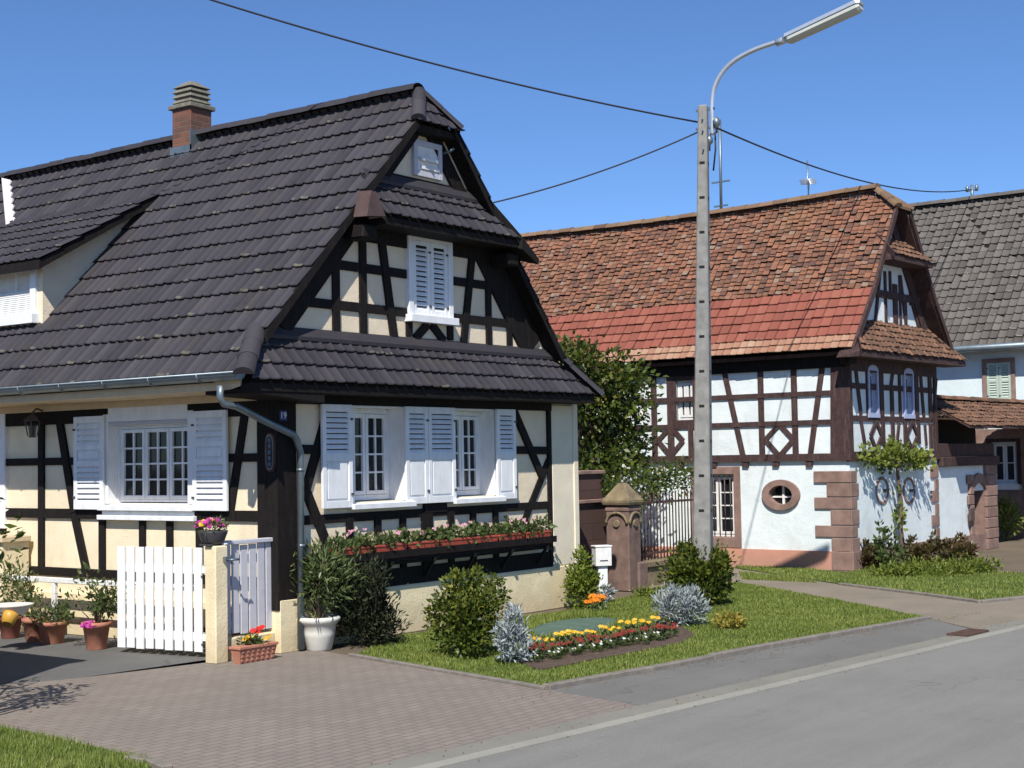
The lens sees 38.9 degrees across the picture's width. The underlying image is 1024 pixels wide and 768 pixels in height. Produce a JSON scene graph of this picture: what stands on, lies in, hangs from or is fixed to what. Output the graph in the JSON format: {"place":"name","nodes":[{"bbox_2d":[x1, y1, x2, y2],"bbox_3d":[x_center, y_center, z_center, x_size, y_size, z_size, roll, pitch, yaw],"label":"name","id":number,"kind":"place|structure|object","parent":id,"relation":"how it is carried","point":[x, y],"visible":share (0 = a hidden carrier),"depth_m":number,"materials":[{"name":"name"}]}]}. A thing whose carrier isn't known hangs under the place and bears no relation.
{"place":"outdoors","nodes":[
{"label":"outdoors","id":0,"kind":"place"},
{"bbox_2d":[0,722,151,767],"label":"lawn","id":1,"kind":"structure","parent":0,"point":[70,744],"depth_m":10.04,"materials":[{"name":"plant"}]},
{"bbox_2d":[0,497,27,571],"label":"garden tree","id":2,"kind":"object","parent":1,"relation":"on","point":[19,534],"visible":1,"depth_m":11.85,"materials":[{"name":"green plant"}]},
{"bbox_2d":[0,632,205,684],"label":"yard","id":3,"kind":"structure","parent":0,"point":[22,660],"depth_m":14.92,"materials":[{"name":"concrete"}]},
{"bbox_2d":[0,534,30,633],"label":"stair parapet","id":4,"kind":"structure","parent":3,"relation":"on","point":[18,543],"depth_m":17.52,"materials":[{"name":"yellow paint"}]},
{"bbox_2d":[0,602,33,626],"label":"plant stand","id":5,"kind":"object","parent":3,"relation":"on","point":[10,612],"visible":1,"depth_m":15.65,"materials":[{"name":"yellow ceramic"}]},
{"bbox_2d":[0,551,36,638],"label":"flower pot","id":6,"kind":"object","parent":3,"relation":"on","point":[13,632],"visible":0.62,"depth_m":16.91,"materials":[{"name":"ceramic"}]},
{"bbox_2d":[8,566,46,641],"bbox_3d":[-5.528,2.514,16.598,0.404,0.863,0.667,1,-3,-31],"label":"flower pot","id":7,"kind":"object","parent":3,"relation":"on","point":[34,634],"visible":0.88,"depth_m":16.52,"materials":[{"name":"ceramic"}]},
{"bbox_2d":[28,596,73,643],"bbox_3d":[-5.177,2.657,16.390,0.541,0.543,0.548,-3,-4,36],"label":"flower pot","id":8,"kind":"object","parent":3,"relation":"on","point":[53,631],"visible":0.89,"depth_m":16.29,"materials":[{"name":"ceramic"}]},
{"bbox_2d":[55,561,135,649],"bbox_3d":[-4.564,2.412,15.855,0.903,0.959,0.636,-2,-3,11],"label":"flower pot","id":9,"kind":"object","parent":3,"relation":"on","point":[96,632],"visible":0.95,"depth_m":15.75,"materials":[{"name":"ceramic"}]},
{"bbox_2d":[12,575,193,619],"bbox_3d":[-5.074,2.597,16.755,4.302,0.697,0.060,-3,-4,36],"label":"handrail","id":10,"kind":"object","parent":3,"relation":"on","point":[54,581],"visible":0.37,"depth_m":16.93,"materials":[{"name":"white metal"}]},
{"bbox_2d":[117,546,205,651],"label":"garden gate","id":11,"kind":"structure","parent":3,"relation":"on","point":[159,634],"depth_m":15.23,"materials":[{"name":"white paint"}]},
{"bbox_2d":[0,649,638,767],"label":"driveway","id":12,"kind":"structure","parent":0,"point":[306,708],"depth_m":11.62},
{"bbox_2d":[125,754,172,767],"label":"kerb","id":13,"kind":"structure","parent":12,"relation":"on","point":[156,763],"depth_m":9.59,"materials":[{"name":"concrete"}]},
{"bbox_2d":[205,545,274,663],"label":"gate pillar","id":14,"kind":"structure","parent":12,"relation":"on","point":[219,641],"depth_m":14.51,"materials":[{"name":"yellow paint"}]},
{"bbox_2d":[194,515,228,545],"bbox_3d":[-3.023,1.475,14.609,0.356,0.300,0.363,0,-3,-11],"label":"flower bowl","id":15,"kind":"object","parent":14,"relation":"on","point":[213,537],"visible":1,"depth_m":14.53,"materials":[{"name":"plastic"}]},
{"bbox_2d":[224,537,272,633],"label":"side gate","id":16,"kind":"structure","parent":14,"relation":"attached to","point":[240,614],"depth_m":14.96,"materials":[{"name":"white wood"}]},
{"bbox_2d":[229,625,278,663],"bbox_3d":[-2.607,2.615,14.599,0.248,0.358,0.543,-3,-4,36],"label":"terracotta trough","id":17,"kind":"object","parent":12,"relation":"on","point":[257,648],"visible":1,"depth_m":14.55,"materials":[{"name":"orange ceramic"}]},
{"bbox_2d":[348,653,545,689],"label":"driveway kerb","id":18,"kind":"structure","parent":12,"relation":"on","point":[467,674],"depth_m":13.51,"materials":[{"name":"concrete"}]},
{"bbox_2d":[0,0,1023,233],"label":"sky","id":19,"kind":"structure","parent":0,"point":[924,95],"materials":[{"name":"blue"}]},
{"bbox_2d":[533,617,615,635],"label":"pond","id":20,"kind":"structure","parent":0,"point":[579,624],"depth_m":17.11,"materials":[{"name":"teal liquid"}]},
{"bbox_2d":[356,582,922,684],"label":"lawn","id":21,"kind":"structure","parent":0,"point":[636,654],"depth_m":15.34,"materials":[{"name":"plant"}]},
{"bbox_2d":[332,548,413,648],"bbox_3d":[-1.557,2.311,15.702,0.952,1.108,0.967,-3,-4,36],"label":"juniper bush","id":22,"kind":"object","parent":21,"relation":"on","point":[368,618],"visible":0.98,"depth_m":15.54,"materials":[{"name":"green plant"}]},
{"bbox_2d":[416,563,512,659],"bbox_3d":[-0.478,2.300,14.675,1.014,1.002,0.996,0,-3,-23],"label":"boxwood bush","id":23,"kind":"object","parent":21,"relation":"on","point":[458,605],"visible":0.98,"depth_m":14.49,"materials":[{"name":"green plant"}]},
{"bbox_2d":[527,607,631,638],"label":"pond rim grass","id":24,"kind":"structure","parent":21,"relation":"on","point":[595,613],"depth_m":17.62,"materials":[{"name":"green plant"}]},
{"bbox_2d":[558,544,602,608],"bbox_3d":[0.892,2.559,19.108,0.602,0.887,0.629,-3,-4,36],"label":"light green bush","id":25,"kind":"object","parent":21,"relation":"on","point":[581,576],"visible":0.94,"depth_m":19.00,"materials":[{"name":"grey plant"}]},
{"bbox_2d":[584,598,595,609],"bbox_3d":[1.002,2.827,18.578,0.155,0.159,0.176,-2,-3,13],"label":"orange pansy","id":26,"kind":"object","parent":21,"relation":"on","point":[590,601],"visible":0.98,"depth_m":18.56,"materials":[{"name":"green plant"}]},
{"bbox_2d":[592,597,602,609],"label":"orange pansy","id":27,"kind":"object","parent":21,"relation":"on","point":[598,600],"visible":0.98,"depth_m":18.63,"materials":[{"name":"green plant"}]},
{"bbox_2d":[598,593,609,608],"bbox_3d":[1.191,2.819,18.860,0.218,0.197,0.192,1,-3,-31],"label":"orange pansy","id":28,"kind":"object","parent":21,"relation":"on","point":[602,596],"visible":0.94,"depth_m":18.82,"materials":[{"name":"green plant"}]},
{"bbox_2d":[517,624,693,670],"bbox_3d":[1.036,2.766,15.356,1.252,0.050,3.856,-3,-4,36],"label":"flower bed","id":29,"kind":"object","parent":21,"relation":"on","point":[587,655],"visible":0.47,"depth_m":14.66,"materials":[{"name":"soil"}]},
{"bbox_2d":[488,601,544,662],"bbox_3d":[0.017,2.427,14.016,0.515,0.683,0.422,-2,-3,22],"label":"silver ragwort","id":30,"kind":"object","parent":29,"relation":"on","point":[506,639],"visible":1,"depth_m":13.98,"materials":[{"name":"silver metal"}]},
{"bbox_2d":[549,632,574,645],"bbox_3d":[0.504,2.623,14.814,0.165,0.198,0.257,-8,-8,68],"label":"yellow pansy","id":31,"kind":"object","parent":29,"relation":"on","point":[556,634],"visible":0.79,"depth_m":14.80,"materials":[{"name":"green plant"}]},
{"bbox_2d":[561,629,587,644],"bbox_3d":[0.638,2.625,14.962,0.170,0.205,0.265,-10,-9,72],"label":"yellow pansy","id":32,"kind":"object","parent":29,"relation":"on","point":[570,630],"visible":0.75,"depth_m":14.95,"materials":[{"name":"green plant"}]},
{"bbox_2d":[594,642,611,651],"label":"white daisy","id":33,"kind":"object","parent":29,"relation":"on","point":[601,647],"visible":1,"depth_m":14.68,"materials":[{"name":"green plant"}]},
{"bbox_2d":[594,625,617,637],"bbox_3d":[0.981,2.640,15.346,0.168,0.203,0.262,-6,-6,61],"label":"yellow pansy","id":34,"kind":"object","parent":29,"relation":"on","point":[603,631],"visible":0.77,"depth_m":15.33,"materials":[{"name":"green plant"}]},
{"bbox_2d":[616,620,640,634],"bbox_3d":[1.257,2.645,15.645,0.277,0.214,0.178,-1,-3,4],"label":"yellow pansy","id":35,"kind":"object","parent":29,"relation":"on","point":[627,622],"visible":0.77,"depth_m":15.63,"materials":[{"name":"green plant"}]},
{"bbox_2d":[630,618,646,633],"bbox_3d":[1.423,2.654,15.829,0.272,0.211,0.175,-1,-3,7],"label":"yellow pansy","id":36,"kind":"object","parent":29,"relation":"on","point":[640,620],"visible":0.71,"depth_m":15.82,"materials":[{"name":"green plant"}]},
{"bbox_2d":[635,627,650,638],"bbox_3d":[1.395,2.678,15.570,0.160,0.136,0.269,0,-3,-14],"label":"red primrose","id":37,"kind":"object","parent":29,"relation":"on","point":[645,629],"visible":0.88,"depth_m":15.57,"materials":[{"name":"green plant"}]},
{"bbox_2d":[645,615,670,632],"bbox_3d":[1.608,2.660,16.041,0.178,0.214,0.277,-8,-8,68],"label":"yellow pansy","id":38,"kind":"object","parent":29,"relation":"on","point":[657,619],"visible":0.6,"depth_m":16.03,"materials":[{"name":"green plant"}]},
{"bbox_2d":[650,625,669,637],"bbox_3d":[1.591,2.672,15.604,0.171,0.146,0.287,1,-4,-40],"label":"red primrose","id":39,"kind":"object","parent":29,"relation":"on","point":[666,633],"visible":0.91,"depth_m":15.61,"materials":[{"name":"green plant"}]},
{"bbox_2d":[650,581,712,626],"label":"silver ragwort","id":40,"kind":"object","parent":29,"relation":"on","point":[691,603],"visible":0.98,"depth_m":16.85,"materials":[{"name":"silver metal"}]},
{"bbox_2d":[597,581,617,601],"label":"silver ragwort","id":41,"kind":"object","parent":21,"relation":"on","point":[606,589],"visible":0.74,"depth_m":19.64,"materials":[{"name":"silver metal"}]},
{"bbox_2d":[628,582,664,597],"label":"golden shrub","id":42,"kind":"object","parent":21,"relation":"on","point":[647,591],"visible":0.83,"depth_m":20.50,"materials":[{"name":"green plant"}]},
{"bbox_2d":[655,535,744,608],"bbox_3d":[2.480,2.504,19.269,1.188,1.010,1.128,-1,-3,1],"label":"laurel bush","id":43,"kind":"object","parent":21,"relation":"on","point":[684,565],"visible":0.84,"depth_m":19.06,"materials":[{"name":"green plant"}]},
{"bbox_2d":[708,608,746,629],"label":"golden shrub","id":44,"kind":"object","parent":21,"relation":"on","point":[735,620],"visible":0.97,"depth_m":16.53,"materials":[{"name":"yellow plant"}]},
{"bbox_2d":[693,0,863,604],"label":"utility pole","id":45,"kind":"object","parent":21,"relation":"on","point":[703,506],"visible":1,"depth_m":19.20,"materials":[{"name":"concrete"}]},
{"bbox_2d":[210,0,697,122],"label":"overhead cable","id":46,"kind":"object","parent":45,"relation":"attached to","point":[278,20],"visible":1,"depth_m":18.28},
{"bbox_2d":[493,132,697,202],"bbox_3d":[0.907,-2.783,18.884,3.245,1.138,0.019,0,-3,-14],"label":"overhead cable","id":47,"kind":"object","parent":45,"relation":"attached to","point":[596,172],"visible":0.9,"depth_m":18.93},
{"bbox_2d":[714,126,971,191],"bbox_3d":[7.265,-4.210,28.303,0.025,2.375,20.114,-2,-3,27],"label":"overhead cable","id":48,"kind":"object","parent":45,"relation":"attached to","point":[720,129],"visible":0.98,"depth_m":23.79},
{"bbox_2d":[326,538,1023,654],"bbox_3d":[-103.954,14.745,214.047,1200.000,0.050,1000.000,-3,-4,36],"label":"ground","id":49,"kind":"structure","parent":0,"point":[1010,552],"depth_m":25.34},
{"bbox_2d":[0,81,604,653],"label":"half timbered house","id":50,"kind":"structure","parent":49,"relation":"on","point":[290,331],"depth_m":17.12,"materials":[{"name":"beige paint"}]},
{"bbox_2d":[23,408,43,437],"bbox_3d":[-5.755,0.465,17.516,0.242,0.362,0.242,-1,-3,-9],"label":"wall lantern","id":51,"kind":"object","parent":50,"relation":"attached to","point":[32,417],"depth_m":17.46,"materials":[{"name":"paint"}]},
{"bbox_2d":[120,424,187,502],"bbox_3d":[-4.002,0.923,16.655,1.334,0.895,0.192,-3,-4,36],"label":"window","id":52,"kind":"structure","parent":50,"relation":"in","point":[142,448],"depth_m":16.70,"materials":[{"name":"white paint"}]},
{"bbox_2d":[327,528,377,563],"bbox_3d":[-1.747,1.771,15.949,0.365,0.369,0.750,-3,-4,36],"label":"geranium box","id":53,"kind":"object","parent":50,"relation":"in","point":[365,546],"visible":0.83,"depth_m":15.95,"materials":[{"name":"red plastic"}]},
{"bbox_2d":[354,408,389,500],"bbox_3d":[-1.756,0.822,16.721,0.192,1.070,0.847,-3,-4,36],"label":"window","id":54,"kind":"structure","parent":50,"relation":"in","point":[367,435],"depth_m":16.82,"materials":[{"name":"white paint"}]},
{"bbox_2d":[363,527,410,559],"bbox_3d":[-1.431,1.792,16.402,0.338,0.363,0.798,-3,-4,36],"label":"geranium box","id":55,"kind":"object","parent":50,"relation":"in","point":[400,541],"visible":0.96,"depth_m":16.40,"materials":[{"name":"red plastic"}]},
{"bbox_2d":[405,526,441,556],"bbox_3d":[-1.071,1.823,16.928,0.336,0.343,0.770,-3,-4,36],"label":"geranium box","id":56,"kind":"object","parent":50,"relation":"in","point":[419,539],"visible":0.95,"depth_m":16.87,"materials":[{"name":"red plastic"}]},
{"bbox_2d":[428,521,473,553],"bbox_3d":[-0.721,1.818,17.352,0.329,0.385,0.709,-3,-4,36],"label":"geranium box","id":57,"kind":"object","parent":50,"relation":"in","point":[449,537],"visible":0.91,"depth_m":17.29,"materials":[{"name":"red plastic"}]},
{"bbox_2d":[455,411,480,495],"bbox_3d":[-0.705,0.877,18.145,0.192,1.070,0.798,-3,-4,36],"label":"window","id":58,"kind":"structure","parent":50,"relation":"in","point":[462,426],"depth_m":18.24,"materials":[{"name":"white paint"}]},
{"bbox_2d":[461,520,499,550],"bbox_3d":[-0.384,1.841,17.768,0.318,0.370,0.784,-3,-4,36],"label":"geranium box","id":59,"kind":"object","parent":50,"relation":"in","point":[484,531],"visible":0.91,"depth_m":17.72,"materials":[{"name":"red plastic"}]},
{"bbox_2d":[490,515,526,547],"bbox_3d":[-0.043,1.847,18.272,0.339,0.399,0.732,-3,-4,36],"label":"geranium box","id":60,"kind":"object","parent":50,"relation":"in","point":[506,527],"visible":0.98,"depth_m":18.23,"materials":[{"name":"red plastic"}]},
{"bbox_2d":[519,513,557,544],"bbox_3d":[0.309,1.867,18.715,0.330,0.390,0.729,-3,-4,36],"label":"geranium box","id":61,"kind":"object","parent":50,"relation":"in","point":[533,530],"visible":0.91,"depth_m":18.72,"materials":[{"name":"red plastic"}]},
{"bbox_2d":[289,532,367,650],"bbox_3d":[-1.999,2.194,15.420,0.960,1.262,0.932,-3,-4,36],"label":"potted oleander","id":62,"kind":"object","parent":49,"relation":"on","point":[321,580],"visible":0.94,"depth_m":15.29,"materials":[{"name":"plant"}]},
{"bbox_2d":[591,545,611,595],"bbox_3d":[1.284,2.669,20.679,0.260,0.740,0.190,0,-3,-17],"label":"mailbox","id":63,"kind":"object","parent":49,"relation":"on","point":[602,557],"visible":0.78,"depth_m":20.62,"materials":[{"name":"white paint"}]},
{"bbox_2d":[578,466,624,591],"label":"sandstone garden wall","id":64,"kind":"structure","parent":49,"relation":"on","point":[592,516],"depth_m":21.79,"materials":[{"name":"brown stone"}]},
{"bbox_2d":[601,483,647,591],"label":"sandstone pillar","id":65,"kind":"structure","parent":49,"relation":"on","point":[627,569],"depth_m":21.53,"materials":[{"name":"brown stone"}]},
{"bbox_2d":[365,619,1023,767],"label":"gutter strip","id":66,"kind":"object","parent":49,"relation":"on","point":[427,758],"depth_m":11.53,"materials":[{"name":"grey concrete"}]},
{"bbox_2d":[370,611,1023,763],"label":"grit","id":67,"kind":"object","parent":66,"relation":"on","point":[723,665],"visible":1,"depth_m":13.46,"materials":[{"name":"grey gravel"}]},
{"bbox_2d":[946,628,988,635],"bbox_3d":[4.976,2.705,15.811,0.240,0.015,0.570,-4,-4,42],"label":"drain grate","id":68,"kind":"object","parent":66,"relation":"on","point":[968,632],"visible":1,"depth_m":15.75,"materials":[{"name":"metal"}]},
{"bbox_2d":[411,625,1023,767],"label":"gutter edge","id":69,"kind":"object","parent":49,"relation":"on","point":[529,743],"depth_m":11.48,"materials":[{"name":"grey concrete"}]},
{"bbox_2d":[520,183,985,570],"bbox_3d":[3.606,0.000,29.639,10.586,6.908,6.420,-3,-4,36],"label":"red roofed farmhouse","id":70,"kind":"object","parent":49,"relation":"on","point":[832,348],"visible":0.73,"depth_m":26.27,"materials":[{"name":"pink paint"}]},
{"bbox_2d":[678,380,692,419],"bbox_3d":[3.236,0.299,26.793,0.367,0.738,0.072,-3,-4,39],"label":"window","id":71,"kind":"structure","parent":70,"relation":"in","point":[683,407],"depth_m":26.78,"materials":[{"name":"white paint"}]},
{"bbox_2d":[711,119,729,218],"bbox_3d":[4.102,-4.194,28.555,0.401,2.045,0.053,-3,-4,36],"label":"roof mast","id":72,"kind":"object","parent":70,"relation":"on","point":[720,181],"visible":0.89,"depth_m":28.54,"materials":[{"name":"metal"}]},
{"bbox_2d":[713,474,734,536],"bbox_3d":[3.808,2.215,26.389,0.766,1.145,0.192,-3,-4,39],"label":"window","id":73,"kind":"structure","parent":70,"relation":"in","point":[716,485],"depth_m":26.31,"materials":[{"name":"white paint"}]},
{"bbox_2d":[762,480,800,509],"bbox_3d":[4.745,1.945,25.447,0.740,0.540,0.178,-3,-4,39],"label":"oval window","id":74,"kind":"structure","parent":70,"relation":"in","point":[767,492],"depth_m":25.43,"materials":[{"name":"red stone"}]},
{"bbox_2d":[800,160,816,204],"bbox_3d":[5.606,-3.730,27.340,0.341,0.981,0.534,-2,-3,15],"label":"television aerial","id":75,"kind":"object","parent":70,"relation":"on","point":[805,181],"visible":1,"depth_m":27.33,"materials":[{"name":"metal"}]},
{"bbox_2d":[870,372,873,412],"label":"window","id":76,"kind":"structure","parent":70,"relation":"in","point":[871,374],"depth_m":25.51,"materials":[{"name":"blue glass"}]},
{"bbox_2d":[875,476,888,504],"bbox_3d":[6.523,1.881,25.588,0.036,0.500,0.540,-3,-4,39],"label":"oval window","id":77,"kind":"structure","parent":70,"relation":"in","point":[882,487],"depth_m":25.58,"materials":[{"name":"clear glass"}]},
{"bbox_2d":[856,434,936,562],"bbox_3d":[6.852,2.043,25.634,0.695,2.324,3.005,-3,-4,36],"label":"wall vine","id":78,"kind":"object","parent":70,"relation":"attached to","point":[919,460],"depth_m":25.73,"materials":[{"name":"green plant"}]},
{"bbox_2d":[906,375,909,413],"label":"window","id":79,"kind":"structure","parent":70,"relation":"in","point":[907,377],"depth_m":26.69,"materials":[{"name":"blue glass"}]},
{"bbox_2d":[903,477,915,503],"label":"oval window","id":80,"kind":"structure","parent":70,"relation":"in","point":[909,491],"depth_m":26.47,"materials":[{"name":"clear glass"}]},
{"bbox_2d":[838,583,1023,602],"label":"verge kerb","id":81,"kind":"structure","parent":49,"relation":"on","point":[945,596],"depth_m":19.70,"materials":[{"name":"concrete"}]},
{"bbox_2d":[908,189,1023,538],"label":"grey roofed house","id":82,"kind":"structure","parent":49,"relation":"on","point":[974,250],"depth_m":34.30,"materials":[{"name":"blue paint"}]},
{"bbox_2d":[965,184,978,202],"bbox_3d":[11.831,-4.814,37.296,0.340,0.620,0.100,-3,-4,36],"label":"cable bracket","id":83,"kind":"object","parent":82,"relation":"attached to","point":[972,190],"visible":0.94,"depth_m":37.28,"materials":[{"name":"metal"}]},
{"bbox_2d":[992,442,1016,483],"bbox_3d":[11.273,1.807,33.057,0.586,0.968,0.192,-3,-4,39],"label":"window","id":84,"kind":"structure","parent":82,"relation":"in","point":[1000,448],"depth_m":33.01,"materials":[{"name":"white paint"}]},
{"bbox_2d":[937,395,1023,549],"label":"courtyard wall","id":85,"kind":"structure","parent":49,"relation":"on","point":[968,491],"depth_m":28.84,"materials":[{"name":"white paint"}]},
{"bbox_2d":[996,494,1023,540],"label":"courtyard shrub","id":86,"kind":"object","parent":49,"relation":"on","point":[1007,511],"visible":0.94,"depth_m":31.89,"materials":[{"name":"green plant"}]},
{"bbox_2d":[443,629,1023,767],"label":"road","id":87,"kind":"structure","parent":0,"point":[959,706],"depth_m":10.58,"materials":[{"name":"grey asphalt"}]},
{"bbox_2d":[551,619,968,704],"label":"pavement","id":88,"kind":"structure","parent":0,"point":[646,688],"depth_m":13.66,"materials":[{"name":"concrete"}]},
{"bbox_2d":[543,615,931,689],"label":"lawn kerb","id":89,"kind":"structure","parent":88,"relation":"on","point":[671,664],"depth_m":14.31,"materials":[{"name":"concrete"}]},
{"bbox_2d":[648,568,1023,628],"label":"gravel drive","id":90,"kind":"structure","parent":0,"point":[985,615],"depth_m":18.98,"materials":[{"name":"grey gravel"}]},
{"bbox_2d":[556,328,673,505],"bbox_3d":[1.530,1.138,25.586,2.767,4.305,2.968,-3,-4,36],"label":"broadleaf tree","id":91,"kind":"object","parent":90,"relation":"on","point":[610,408],"visible":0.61,"depth_m":25.12,"materials":[{"name":"green plant"}]},
{"bbox_2d":[603,455,693,557],"bbox_3d":[2.306,2.133,23.020,0.910,2.029,3.056,-3,-4,36],"label":"climbing plant","id":92,"kind":"object","parent":90,"relation":"on","point":[643,485],"visible":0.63,"depth_m":23.00,"materials":[{"name":"green plant"}]},
{"bbox_2d":[642,556,674,585],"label":"stone wall","id":93,"kind":"structure","parent":90,"relation":"on","point":[653,574],"depth_m":22.37,"materials":[{"name":"stone"}]},
{"bbox_2d":[637,489,693,560],"bbox_3d":[2.364,2.210,22.865,0.024,1.064,2.310,-3,-4,36],"label":"iron railing","id":94,"kind":"object","parent":93,"relation":"on","point":[657,552],"visible":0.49,"depth_m":22.91,"materials":[{"name":"metal"}]},
{"bbox_2d":[739,571,815,582],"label":"drive weeds","id":95,"kind":"object","parent":90,"relation":"on","point":[750,575],"visible":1,"depth_m":23.06,"materials":[{"name":"green plant"}]},
{"bbox_2d":[736,558,1023,599],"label":"verge lawn","id":96,"kind":"structure","parent":0,"point":[822,580],"depth_m":22.30,"materials":[{"name":"plant"}]},
{"bbox_2d":[859,537,888,569],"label":"rose bush","id":97,"kind":"object","parent":96,"relation":"on","point":[868,559],"visible":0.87,"depth_m":24.69,"materials":[{"name":"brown plant"}]},
{"bbox_2d":[869,519,909,568],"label":"rose bush","id":98,"kind":"object","parent":96,"relation":"on","point":[880,544],"visible":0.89,"depth_m":24.70,"materials":[{"name":"green plant"}]},
{"bbox_2d":[867,559,921,576],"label":"perennial clump","id":99,"kind":"object","parent":96,"relation":"on","point":[887,569],"visible":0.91,"depth_m":23.09,"materials":[{"name":"green plant"}]},
{"bbox_2d":[903,534,934,563],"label":"rose bush","id":100,"kind":"object","parent":96,"relation":"on","point":[916,549],"visible":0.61,"depth_m":25.66,"materials":[{"name":"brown plant"}]},
{"bbox_2d":[892,552,956,576],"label":"perennial clump","id":101,"kind":"object","parent":96,"relation":"on","point":[923,565],"visible":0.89,"depth_m":23.09,"materials":[{"name":"green plant"}]},
{"bbox_2d":[921,529,967,562],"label":"rose bush","id":102,"kind":"object","parent":96,"relation":"on","point":[942,548],"visible":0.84,"depth_m":25.56,"materials":[{"name":"brown plant"}]},
{"bbox_2d":[922,551,996,574],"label":"perennial clump","id":103,"kind":"object","parent":96,"relation":"on","point":[959,566],"visible":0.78,"depth_m":23.40,"materials":[{"name":"green plant"}]},
{"bbox_2d":[950,532,978,561],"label":"rose bush","id":104,"kind":"object","parent":96,"relation":"on","point":[970,547],"visible":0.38,"depth_m":25.87,"materials":[{"name":"brown plant"}]},
{"bbox_2d":[961,554,1003,572],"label":"perennial clump","id":105,"kind":"object","parent":96,"relation":"on","point":[984,566],"visible":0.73,"depth_m":23.50,"materials":[{"name":"green plant"}]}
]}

